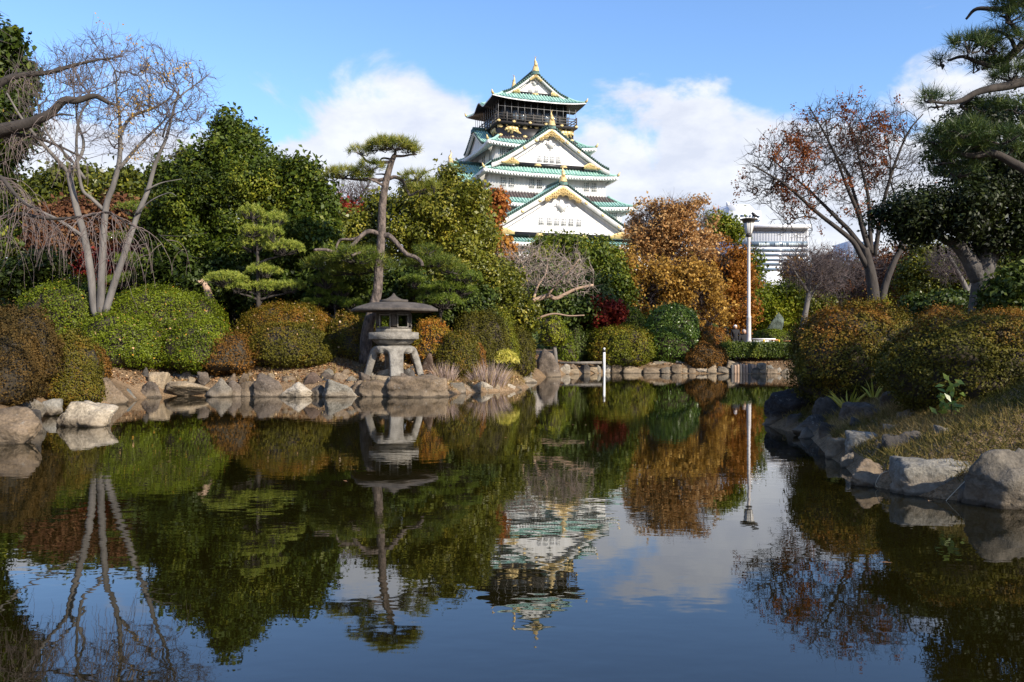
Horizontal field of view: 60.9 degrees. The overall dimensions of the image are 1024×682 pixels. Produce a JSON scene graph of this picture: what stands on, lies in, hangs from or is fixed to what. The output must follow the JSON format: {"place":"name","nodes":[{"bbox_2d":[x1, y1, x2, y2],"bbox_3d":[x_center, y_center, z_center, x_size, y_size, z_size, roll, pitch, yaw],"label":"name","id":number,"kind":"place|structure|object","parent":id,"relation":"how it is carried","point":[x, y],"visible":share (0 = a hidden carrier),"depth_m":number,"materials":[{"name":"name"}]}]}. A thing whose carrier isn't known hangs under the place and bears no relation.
{"place":"outdoors","nodes":[
{"label":"outdoors","id":0,"kind":"place"},
{"bbox_2d":[0,373,1023,681],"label":"water","id":1,"kind":"structure","parent":0,"point":[646,527],"depth_m":6.32,"materials":[{"name":"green liquid"}]},
{"bbox_2d":[56,400,118,426],"bbox_3d":[-7.627,1.369,15.548,1.000,0.629,0.600,0,0,0],"label":"rock","id":2,"kind":"object","parent":1,"relation":"in","point":[86,413],"visible":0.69,"depth_m":15.40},
{"bbox_2d":[0,331,1023,499],"bbox_3d":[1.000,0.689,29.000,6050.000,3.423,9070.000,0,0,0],"label":"ground","id":3,"kind":"structure","parent":0,"point":[946,490],"depth_m":23.17,"materials":[{"name":"soil"}]},
{"bbox_2d":[0,406,41,443],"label":"rock","id":4,"kind":"object","parent":3,"relation":"on","point":[20,425],"visible":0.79,"depth_m":12.83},
{"bbox_2d":[0,13,54,260],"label":"evergreen tree","id":5,"kind":"object","parent":3,"relation":"on","point":[12,49],"visible":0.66,"depth_m":26.64,"materials":[{"name":"green plant"}]},
{"bbox_2d":[0,321,57,406],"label":"azalea bush","id":6,"kind":"object","parent":3,"relation":"on","point":[23,364],"visible":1,"depth_m":14.90,"materials":[{"name":"brown plant"}]},
{"bbox_2d":[0,296,68,381],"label":"azalea bush","id":7,"kind":"object","parent":3,"relation":"on","point":[32,319],"visible":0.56,"depth_m":18.00,"materials":[{"name":"brown plant"}]},
{"bbox_2d":[0,246,75,309],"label":"shrub","id":8,"kind":"object","parent":3,"relation":"on","point":[19,276],"visible":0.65,"depth_m":30.03,"materials":[{"name":"green plant"}]},
{"bbox_2d":[1,155,91,260],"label":"broadleaf tree","id":9,"kind":"object","parent":3,"relation":"on","point":[41,185],"visible":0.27,"depth_m":48.61,"materials":[{"name":"green plant"}]},
{"bbox_2d":[10,268,122,335],"bbox_3d":[-13.209,-0.936,26.230,3.516,2.680,3.032,0,0,0],"label":"azalea bush","id":10,"kind":"object","parent":3,"relation":"on","point":[72,294],"visible":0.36,"depth_m":25.26,"materials":[{"name":"green plant"}]},
{"bbox_2d":[27,150,114,206],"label":"broadleaf tree","id":11,"kind":"object","parent":3,"relation":"on","point":[91,174],"visible":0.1,"depth_m":50.34,"materials":[{"name":"green plant"}]},
{"bbox_2d":[14,190,134,277],"bbox_3d":[-17.969,-3.588,36.510,5.165,5.630,4.803,0,0,0],"label":"maple tree","id":12,"kind":"object","parent":3,"relation":"on","point":[63,208],"visible":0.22,"depth_m":35.50,"materials":[{"name":"red plant"}]},
{"bbox_2d":[41,323,109,410],"bbox_3d":[-9.666,0.559,18.979,1.726,2.032,1.548,0,0,0],"label":"azalea bush","id":13,"kind":"object","parent":3,"relation":"on","point":[81,380],"visible":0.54,"depth_m":18.63,"materials":[{"name":"green plant"}]},
{"bbox_2d":[0,11,202,303],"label":"weeping cherry","id":14,"kind":"object","parent":3,"relation":"on","point":[9,129],"visible":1,"depth_m":13.14,"materials":[{"name":"brown plant"}]},
{"bbox_2d":[68,244,143,291],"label":"maple tree","id":15,"kind":"object","parent":3,"relation":"on","point":[110,270],"visible":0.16,"depth_m":32.27,"materials":[{"name":"red plant"}]},
{"bbox_2d":[68,188,151,255],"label":"maple tree","id":16,"kind":"object","parent":3,"relation":"on","point":[118,212],"visible":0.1,"depth_m":34.90,"materials":[{"name":"red plant"}]},
{"bbox_2d":[0,13,222,317],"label":"bare tree","id":17,"kind":"object","parent":3,"relation":"on","point":[97,299],"visible":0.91,"depth_m":25.11,"materials":[{"name":"grey plant"}]},
{"bbox_2d":[101,377,128,403],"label":"rock","id":18,"kind":"object","parent":3,"relation":"on","point":[116,395],"visible":0.38,"depth_m":20.87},
{"bbox_2d":[73,307,167,369],"bbox_3d":[-11.134,-0.064,25.049,3.229,1.855,2.595,0,0,0],"label":"azalea bush","id":19,"kind":"object","parent":3,"relation":"on","point":[109,329],"visible":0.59,"depth_m":24.27,"materials":[{"name":"green plant"}]},
{"bbox_2d":[92,154,158,206],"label":"broadleaf tree","id":20,"kind":"object","parent":3,"relation":"on","point":[129,176],"visible":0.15,"depth_m":47.15,"materials":[{"name":"green plant"}]},
{"bbox_2d":[105,199,164,288],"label":"layered pine","id":21,"kind":"object","parent":3,"relation":"on","point":[124,283],"visible":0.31,"depth_m":30.14,"materials":[{"name":"green plant"}]},
{"bbox_2d":[127,235,207,291],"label":"shrub","id":22,"kind":"object","parent":3,"relation":"on","point":[162,268],"visible":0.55,"depth_m":29.16,"materials":[{"name":"green plant"}]},
{"bbox_2d":[109,279,232,334],"bbox_3d":[-10.838,-0.784,27.193,4.520,2.408,3.721,0,0,0],"label":"azalea bush","id":23,"kind":"object","parent":3,"relation":"on","point":[165,303],"visible":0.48,"depth_m":26.27,"materials":[{"name":"green plant"}]},
{"bbox_2d":[166,381,209,395],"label":"rock","id":24,"kind":"object","parent":3,"relation":"on","point":[183,388],"visible":0.96,"depth_m":23.95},
{"bbox_2d":[156,312,234,374],"bbox_3d":[-9.151,0.045,25.295,2.513,1.820,2.092,0,0,0],"label":"azalea bush","id":25,"kind":"object","parent":3,"relation":"on","point":[185,349],"visible":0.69,"depth_m":24.68,"materials":[{"name":"green plant"}]},
{"bbox_2d":[119,102,296,330],"bbox_3d":[-10.393,-4.493,30.887,6.988,8.276,4.822,0,0,0],"label":"evergreen tree","id":26,"kind":"object","parent":3,"relation":"on","point":[212,187],"visible":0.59,"depth_m":29.85,"materials":[{"name":"green plant"}]},
{"bbox_2d":[172,242,255,319],"bbox_3d":[-9.885,-1.711,29.327,2.910,3.212,2.674,0,0,-15],"label":"shrub","id":27,"kind":"object","parent":3,"relation":"on","point":[187,278],"visible":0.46,"depth_m":28.76,"materials":[{"name":"green plant"}]},
{"bbox_2d":[205,378,232,396],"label":"rock","id":28,"kind":"object","parent":3,"relation":"on","point":[220,388],"visible":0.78,"depth_m":23.65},
{"bbox_2d":[200,323,257,374],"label":"azalea bush","id":29,"kind":"object","parent":3,"relation":"on","point":[232,356],"visible":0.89,"depth_m":24.68,"materials":[{"name":"orange plant"}]},
{"bbox_2d":[201,202,306,310],"bbox_3d":[-8.162,-2.103,27.695,3.429,4.631,1.789,0,0,0],"label":"layered pine","id":30,"kind":"object","parent":3,"relation":"on","point":[255,233],"visible":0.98,"depth_m":27.43,"materials":[{"name":"green plant"}]},
{"bbox_2d":[232,270,298,316],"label":"shrub","id":31,"kind":"object","parent":3,"relation":"on","point":[247,303],"visible":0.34,"depth_m":28.25,"materials":[{"name":"green plant"}]},
{"bbox_2d":[252,373,282,396],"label":"rock","id":32,"kind":"object","parent":3,"relation":"on","point":[264,385],"visible":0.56,"depth_m":23.77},
{"bbox_2d":[229,298,333,339],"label":"azalea bush","id":33,"kind":"object","parent":3,"relation":"on","point":[278,309],"visible":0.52,"depth_m":26.83,"materials":[{"name":"brown plant"}]},
{"bbox_2d":[245,317,336,368],"bbox_3d":[-6.659,0.052,25.907,2.945,1.555,2.591,0,0,0],"label":"azalea bush","id":34,"kind":"object","parent":3,"relation":"on","point":[284,345],"visible":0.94,"depth_m":25.17,"materials":[{"name":"green plant"}]},
{"bbox_2d":[236,144,350,273],"bbox_3d":[-7.544,-3.454,30.068,4.213,6.453,3.654,0,0,0],"label":"evergreen tree","id":35,"kind":"object","parent":3,"relation":"on","point":[312,207],"visible":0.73,"depth_m":29.38,"materials":[{"name":"green plant"}]},
{"bbox_2d":[278,382,311,396],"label":"rock","id":36,"kind":"object","parent":3,"relation":"on","point":[298,389],"visible":0.75,"depth_m":23.59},
{"bbox_2d":[276,257,337,315],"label":"shrub","id":37,"kind":"object","parent":3,"relation":"on","point":[303,274],"visible":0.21,"depth_m":28.87,"materials":[{"name":"green plant"}]},
{"bbox_2d":[300,271,366,317],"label":"layered pine","id":38,"kind":"object","parent":3,"relation":"on","point":[327,296],"visible":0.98,"depth_m":27.97,"materials":[{"name":"green plant"}]},
{"bbox_2d":[322,379,356,396],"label":"rock","id":39,"kind":"object","parent":3,"relation":"on","point":[332,388],"visible":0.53,"depth_m":23.61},
{"bbox_2d":[317,242,385,314],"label":"tree","id":40,"kind":"object","parent":3,"relation":"on","point":[363,289],"visible":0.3,"depth_m":28.48,"materials":[{"name":"green plant"}]},
{"bbox_2d":[326,308,381,360],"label":"azalea bush","id":41,"kind":"object","parent":3,"relation":"on","point":[347,343],"visible":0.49,"depth_m":26.46,"materials":[{"name":"green plant"}]},
{"bbox_2d":[331,173,380,205],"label":"bare tree","id":42,"kind":"object","parent":3,"relation":"on","point":[356,192],"visible":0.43,"depth_m":45.64,"materials":[{"name":"grey plant"}]},
{"bbox_2d":[336,185,396,272],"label":"evergreen tree","id":43,"kind":"object","parent":3,"relation":"on","point":[358,223],"visible":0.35,"depth_m":33.33,"materials":[{"name":"green plant"}]},
{"bbox_2d":[358,380,388,396],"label":"rock","id":44,"kind":"object","parent":3,"relation":"on","point":[374,388],"visible":0.53,"depth_m":23.74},
{"bbox_2d":[296,129,471,363],"bbox_3d":[-3.992,-2.834,26.852,5.619,7.016,3.132,0,0,0],"label":"pine tree","id":45,"kind":"object","parent":3,"relation":"on","point":[350,260],"visible":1,"depth_m":26.30,"materials":[{"name":"green plant"}]},
{"bbox_2d":[350,293,437,379],"bbox_3d":[-3.424,-0.149,25.200,2.612,2.524,2.539,0,0,0],"label":"stone lantern","id":46,"kind":"object","parent":3,"relation":"on","point":[393,343],"visible":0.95,"depth_m":24.68,"materials":[{"name":"stone"}]},
{"bbox_2d":[381,259,434,328],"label":"shrub","id":47,"kind":"object","parent":3,"relation":"on","point":[395,287],"visible":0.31,"depth_m":28.87,"materials":[{"name":"green plant"}]},
{"bbox_2d":[386,375,448,396],"bbox_3d":[-2.590,1.345,23.961,1.722,0.869,1.033,0,0,0],"label":"rock","id":48,"kind":"object","parent":3,"relation":"on","point":[420,386],"visible":0.7,"depth_m":23.55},
{"bbox_2d":[404,315,450,364],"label":"azalea bush","id":49,"kind":"object","parent":3,"relation":"on","point":[429,330],"visible":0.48,"depth_m":27.11,"materials":[{"name":"orange plant"}]},
{"bbox_2d":[397,269,484,321],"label":"layered pine","id":50,"kind":"object","parent":3,"relation":"on","point":[437,290],"visible":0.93,"depth_m":28.35,"materials":[{"name":"green plant"}]},
{"bbox_2d":[373,153,512,287],"bbox_3d":[-2.493,-2.978,32.136,5.076,7.526,3.860,0,0,0],"label":"evergreen tree","id":51,"kind":"object","parent":3,"relation":"on","point":[442,218],"visible":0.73,"depth_m":31.10,"materials":[{"name":"green plant"}]},
{"bbox_2d":[111,355,790,387],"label":"fallen leaves","id":52,"kind":"object","parent":3,"relation":"on","point":[312,368],"visible":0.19,"depth_m":25.38,"materials":[{"name":"brown plant"}]},
{"bbox_2d":[432,329,483,378],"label":"azalea bush","id":53,"kind":"object","parent":3,"relation":"on","point":[460,349],"visible":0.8,"depth_m":26.78,"materials":[{"name":"green plant"}]},
{"bbox_2d":[427,280,506,330],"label":"shrub","id":54,"kind":"object","parent":3,"relation":"on","point":[482,299],"visible":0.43,"depth_m":29.77,"materials":[{"name":"green plant"}]},
{"bbox_2d":[452,303,510,371],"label":"azalea bush","id":55,"kind":"object","parent":3,"relation":"on","point":[483,328],"visible":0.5,"depth_m":28.90,"materials":[{"name":"green plant"}]},
{"bbox_2d":[464,358,512,388],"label":"reed clump","id":56,"kind":"object","parent":3,"relation":"on","point":[483,374],"visible":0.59,"depth_m":26.50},
{"bbox_2d":[445,245,532,309],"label":"evergreen tree","id":57,"kind":"object","parent":3,"relation":"on","point":[509,283],"visible":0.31,"depth_m":31.76,"materials":[{"name":"green plant"}]},
{"bbox_2d":[480,182,512,228],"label":"maple tree","id":58,"kind":"object","parent":3,"relation":"on","point":[499,198],"visible":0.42,"depth_m":55.44,"materials":[{"name":"orange plant"}]},
{"bbox_2d":[491,301,523,371],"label":"azalea bush","id":59,"kind":"object","parent":3,"relation":"on","point":[514,345],"visible":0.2,"depth_m":30.89,"materials":[{"name":"green plant"}]},
{"bbox_2d":[496,291,545,337],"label":"shrub","id":60,"kind":"object","parent":3,"relation":"on","point":[526,311],"visible":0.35,"depth_m":34.80,"materials":[{"name":"green plant"}]},
{"bbox_2d":[504,321,538,377],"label":"azalea bush","id":61,"kind":"object","parent":3,"relation":"on","point":[525,367],"visible":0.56,"depth_m":31.64,"materials":[{"name":"green plant"}]},
{"bbox_2d":[447,56,644,328],"label":"castle tower","id":62,"kind":"structure","parent":3,"relation":"on","point":[535,160],"depth_m":149.81,"materials":[{"name":"paint"}]},
{"bbox_2d":[496,232,598,318],"bbox_3d":[1.215,-2.490,35.362,4.954,3.954,4.229,0,0,0],"label":"bare tree","id":63,"kind":"object","parent":3,"relation":"on","point":[572,270],"visible":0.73,"depth_m":35.35,"materials":[{"name":"beige plant"}]},
{"bbox_2d":[536,348,560,376],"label":"standing stone","id":64,"kind":"object","parent":3,"relation":"on","point":[547,365],"visible":0.61,"depth_m":37.02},
{"bbox_2d":[536,312,571,362],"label":"clipped bush","id":65,"kind":"object","parent":3,"relation":"on","point":[555,330],"visible":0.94,"depth_m":39.16,"materials":[{"name":"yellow plant"}]},
{"bbox_2d":[557,336,577,361],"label":"clipped bush","id":66,"kind":"object","parent":3,"relation":"on","point":[567,351],"visible":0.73,"depth_m":41.99,"materials":[{"name":"green plant"}]},
{"bbox_2d":[505,246,633,334],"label":"evergreen tree","id":67,"kind":"object","parent":3,"relation":"on","point":[574,303],"visible":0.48,"depth_m":42.48,"materials":[{"name":"green plant"}]},
{"bbox_2d":[557,322,589,361],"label":"clipped bush","id":68,"kind":"object","parent":3,"relation":"on","point":[579,336],"visible":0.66,"depth_m":42.44,"materials":[{"name":"green plant"}]},
{"bbox_2d":[523,222,647,309],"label":"broadleaf tree","id":69,"kind":"object","parent":3,"relation":"on","point":[598,253],"visible":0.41,"depth_m":49.12,"materials":[{"name":"green plant"}]},
{"bbox_2d":[577,292,630,328],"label":"maple tree","id":70,"kind":"object","parent":3,"relation":"on","point":[613,312],"visible":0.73,"depth_m":42.59,"materials":[{"name":"red plant"}]},
{"bbox_2d":[586,320,661,366],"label":"clipped bush","id":71,"kind":"object","parent":3,"relation":"on","point":[621,344],"visible":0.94,"depth_m":41.56,"materials":[{"name":"green plant"}]},
{"bbox_2d":[642,299,701,362],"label":"clipped bush","id":72,"kind":"object","parent":3,"relation":"on","point":[674,328],"visible":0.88,"depth_m":42.04,"materials":[{"name":"green plant"}]},
{"bbox_2d":[619,190,727,271],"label":"zelkova tree","id":73,"kind":"object","parent":3,"relation":"on","point":[663,230],"visible":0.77,"depth_m":52.93,"materials":[{"name":"orange plant"}]},
{"bbox_2d":[613,242,744,327],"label":"zelkova tree","id":74,"kind":"object","parent":3,"relation":"on","point":[698,285],"visible":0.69,"depth_m":50.09,"materials":[{"name":"orange plant"}]},
{"bbox_2d":[684,340,729,368],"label":"clipped bush","id":75,"kind":"object","parent":3,"relation":"on","point":[703,355],"visible":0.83,"depth_m":41.39,"materials":[{"name":"orange plant"}]},
{"bbox_2d":[696,323,734,347],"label":"clipped bush","id":76,"kind":"object","parent":3,"relation":"on","point":[716,335],"visible":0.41,"depth_m":42.46,"materials":[{"name":"brown plant"}]},
{"bbox_2d":[684,231,764,337],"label":"zelkova tree","id":77,"kind":"object","parent":3,"relation":"on","point":[732,264],"visible":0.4,"depth_m":54.09,"materials":[{"name":"orange plant"}]},
{"bbox_2d":[698,205,773,333],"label":"broadleaf tree","id":78,"kind":"object","parent":3,"relation":"on","point":[730,226],"visible":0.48,"depth_m":61.64,"materials":[{"name":"green plant"}]},
{"bbox_2d":[740,218,757,341],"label":"lamp post","id":79,"kind":"object","parent":3,"relation":"on","point":[748,223],"visible":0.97,"depth_m":43.92,"materials":[{"name":"metal"}]},
{"bbox_2d":[718,339,793,359],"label":"hedge","id":80,"kind":"object","parent":3,"relation":"on","point":[758,349],"visible":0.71,"depth_m":41.84,"materials":[{"name":"green plant"}]},
{"bbox_2d":[704,202,811,332],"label":"office building","id":81,"kind":"structure","parent":3,"relation":"on","point":[764,232],"depth_m":420.00,"materials":[{"name":"grey metal"}]},
{"bbox_2d":[751,328,792,341],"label":"clipped mound","id":82,"kind":"object","parent":3,"relation":"on","point":[779,334],"visible":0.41,"depth_m":59.16,"materials":[{"name":"green plant"}]},
{"bbox_2d":[746,274,814,333],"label":"broadleaf tree","id":83,"kind":"object","parent":3,"relation":"on","point":[788,306],"visible":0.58,"depth_m":64.83,"materials":[{"name":"green plant"}]},
{"bbox_2d":[763,388,815,425],"bbox_3d":[5.069,1.320,15.606,1.131,0.998,0.678,0,0,0],"label":"rock","id":84,"kind":"object","parent":3,"relation":"on","point":[777,405],"visible":0.51,"depth_m":15.42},
{"bbox_2d":[772,271,843,332],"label":"broadleaf tree","id":85,"kind":"object","parent":3,"relation":"on","point":[819,304],"visible":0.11,"depth_m":69.21,"materials":[{"name":"green plant"}]},
{"bbox_2d":[792,414,825,435],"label":"rock","id":86,"kind":"object","parent":3,"relation":"on","point":[811,422],"visible":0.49,"depth_m":13.85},
{"bbox_2d":[770,233,863,324],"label":"bare tree","id":87,"kind":"object","parent":3,"relation":"on","point":[808,276],"visible":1,"depth_m":56.68,"materials":[{"name":"grey plant"}]},
{"bbox_2d":[812,396,839,416],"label":"rock","id":88,"kind":"object","parent":3,"relation":"on","point":[827,404],"visible":0.13,"depth_m":14.25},
{"bbox_2d":[729,85,941,300],"bbox_3d":[13.761,-4.264,37.015,9.066,13.428,4.908,0,0,0],"label":"maple tree","id":89,"kind":"object","parent":3,"relation":"on","point":[866,249],"visible":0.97,"depth_m":36.75,"materials":[{"name":"brown plant"}]},
{"bbox_2d":[825,437,845,457],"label":"rock","id":90,"kind":"object","parent":3,"relation":"on","point":[834,446],"visible":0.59,"depth_m":11.21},
{"bbox_2d":[778,295,915,407],"bbox_3d":[5.948,0.207,14.957,2.763,2.048,2.267,0,0,0],"label":"azalea bush","id":91,"kind":"object","parent":3,"relation":"on","point":[834,349],"visible":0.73,"depth_m":14.31,"materials":[{"name":"green plant"}]},
{"bbox_2d":[810,240,897,306],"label":"bare tree","id":92,"kind":"object","parent":3,"relation":"on","point":[860,269],"visible":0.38,"depth_m":63.41,"materials":[{"name":"grey plant"}]},
{"bbox_2d":[838,401,875,422],"bbox_3d":[5.365,1.249,13.307,0.686,0.661,0.437,0,0,-38],"label":"rock","id":93,"kind":"object","parent":3,"relation":"on","point":[847,408],"visible":0.31,"depth_m":13.19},
{"bbox_2d":[844,430,877,454],"bbox_3d":[4.379,1.406,10.940,0.423,0.576,0.254,0,0,0],"label":"rock","id":94,"kind":"object","parent":3,"relation":"on","point":[853,437],"visible":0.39,"depth_m":10.85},
{"bbox_2d":[850,458,884,486],"bbox_3d":[3.784,1.448,9.146,0.459,0.433,0.312,0,0,-33],"label":"rock","id":95,"kind":"object","parent":3,"relation":"on","point":[868,472],"visible":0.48,"depth_m":9.10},
{"bbox_2d":[842,240,912,312],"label":"broadleaf tree","id":96,"kind":"object","parent":3,"relation":"on","point":[888,259],"visible":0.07,"depth_m":73.46,"materials":[{"name":"green plant"}]},
{"bbox_2d":[881,430,922,448],"bbox_3d":[4.508,1.325,9.856,0.600,0.633,0.360,0,0,0],"label":"rock","id":97,"kind":"object","parent":3,"relation":"on","point":[887,440],"visible":0.14,"depth_m":9.87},
{"bbox_2d":[782,373,1023,481],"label":"dry grass","id":98,"kind":"structure","parent":3,"relation":"on","point":[994,406],"depth_m":9.87,"materials":[{"name":"plant"}]},
{"bbox_2d":[882,239,969,302],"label":"broadleaf tree","id":99,"kind":"object","parent":3,"relation":"on","point":[910,273],"visible":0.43,"depth_m":61.01,"materials":[{"name":"green plant"}]},
{"bbox_2d":[889,456,971,495],"bbox_3d":[4.194,1.463,8.679,0.840,0.609,0.504,0,0,0],"label":"rock","id":100,"kind":"object","parent":3,"relation":"on","point":[915,476],"visible":0.51,"depth_m":8.49,"materials":[{"name":"stone"}]},
{"bbox_2d":[892,280,969,322],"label":"shrub","id":101,"kind":"object","parent":3,"relation":"on","point":[921,303],"visible":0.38,"depth_m":29.37,"materials":[{"name":"green plant"}]},
{"bbox_2d":[851,88,1023,312],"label":"evergreen tree","id":102,"kind":"object","parent":3,"relation":"on","point":[984,222],"visible":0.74,"depth_m":20.98,"materials":[{"name":"green plant"}]},
{"bbox_2d":[917,242,972,292],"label":"bare tree","id":103,"kind":"object","parent":3,"relation":"on","point":[957,272],"visible":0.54,"depth_m":49.91,"materials":[{"name":"grey plant"}]},
{"bbox_2d":[869,303,1023,416],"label":"azalea bush","id":104,"kind":"object","parent":3,"relation":"on","point":[980,353],"visible":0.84,"depth_m":10.96,"materials":[{"name":"green plant"}]},
{"bbox_2d":[929,373,965,419],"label":"young plant","id":105,"kind":"object","parent":3,"relation":"on","point":[954,404],"visible":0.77,"depth_m":10.34,"materials":[{"name":"green plant"}]},
{"bbox_2d":[904,0,1023,182],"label":"pine tree","id":106,"kind":"object","parent":3,"relation":"on","point":[981,134],"visible":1,"depth_m":15.42,"materials":[{"name":"green plant"}]},
{"bbox_2d":[958,251,1023,314],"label":"shrub","id":107,"kind":"object","parent":3,"relation":"on","point":[1005,289],"visible":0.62,"depth_m":19.85,"materials":[{"name":"green plant"}]},
{"bbox_2d":[961,448,1023,509],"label":"rock","id":108,"kind":"object","parent":3,"relation":"on","point":[993,478],"visible":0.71,"depth_m":7.87,"materials":[{"name":"stone"}]},
{"bbox_2d":[0,0,1023,277],"label":"sky","id":109,"kind":"structure","parent":0,"point":[675,90],"materials":[{"name":"blue"}]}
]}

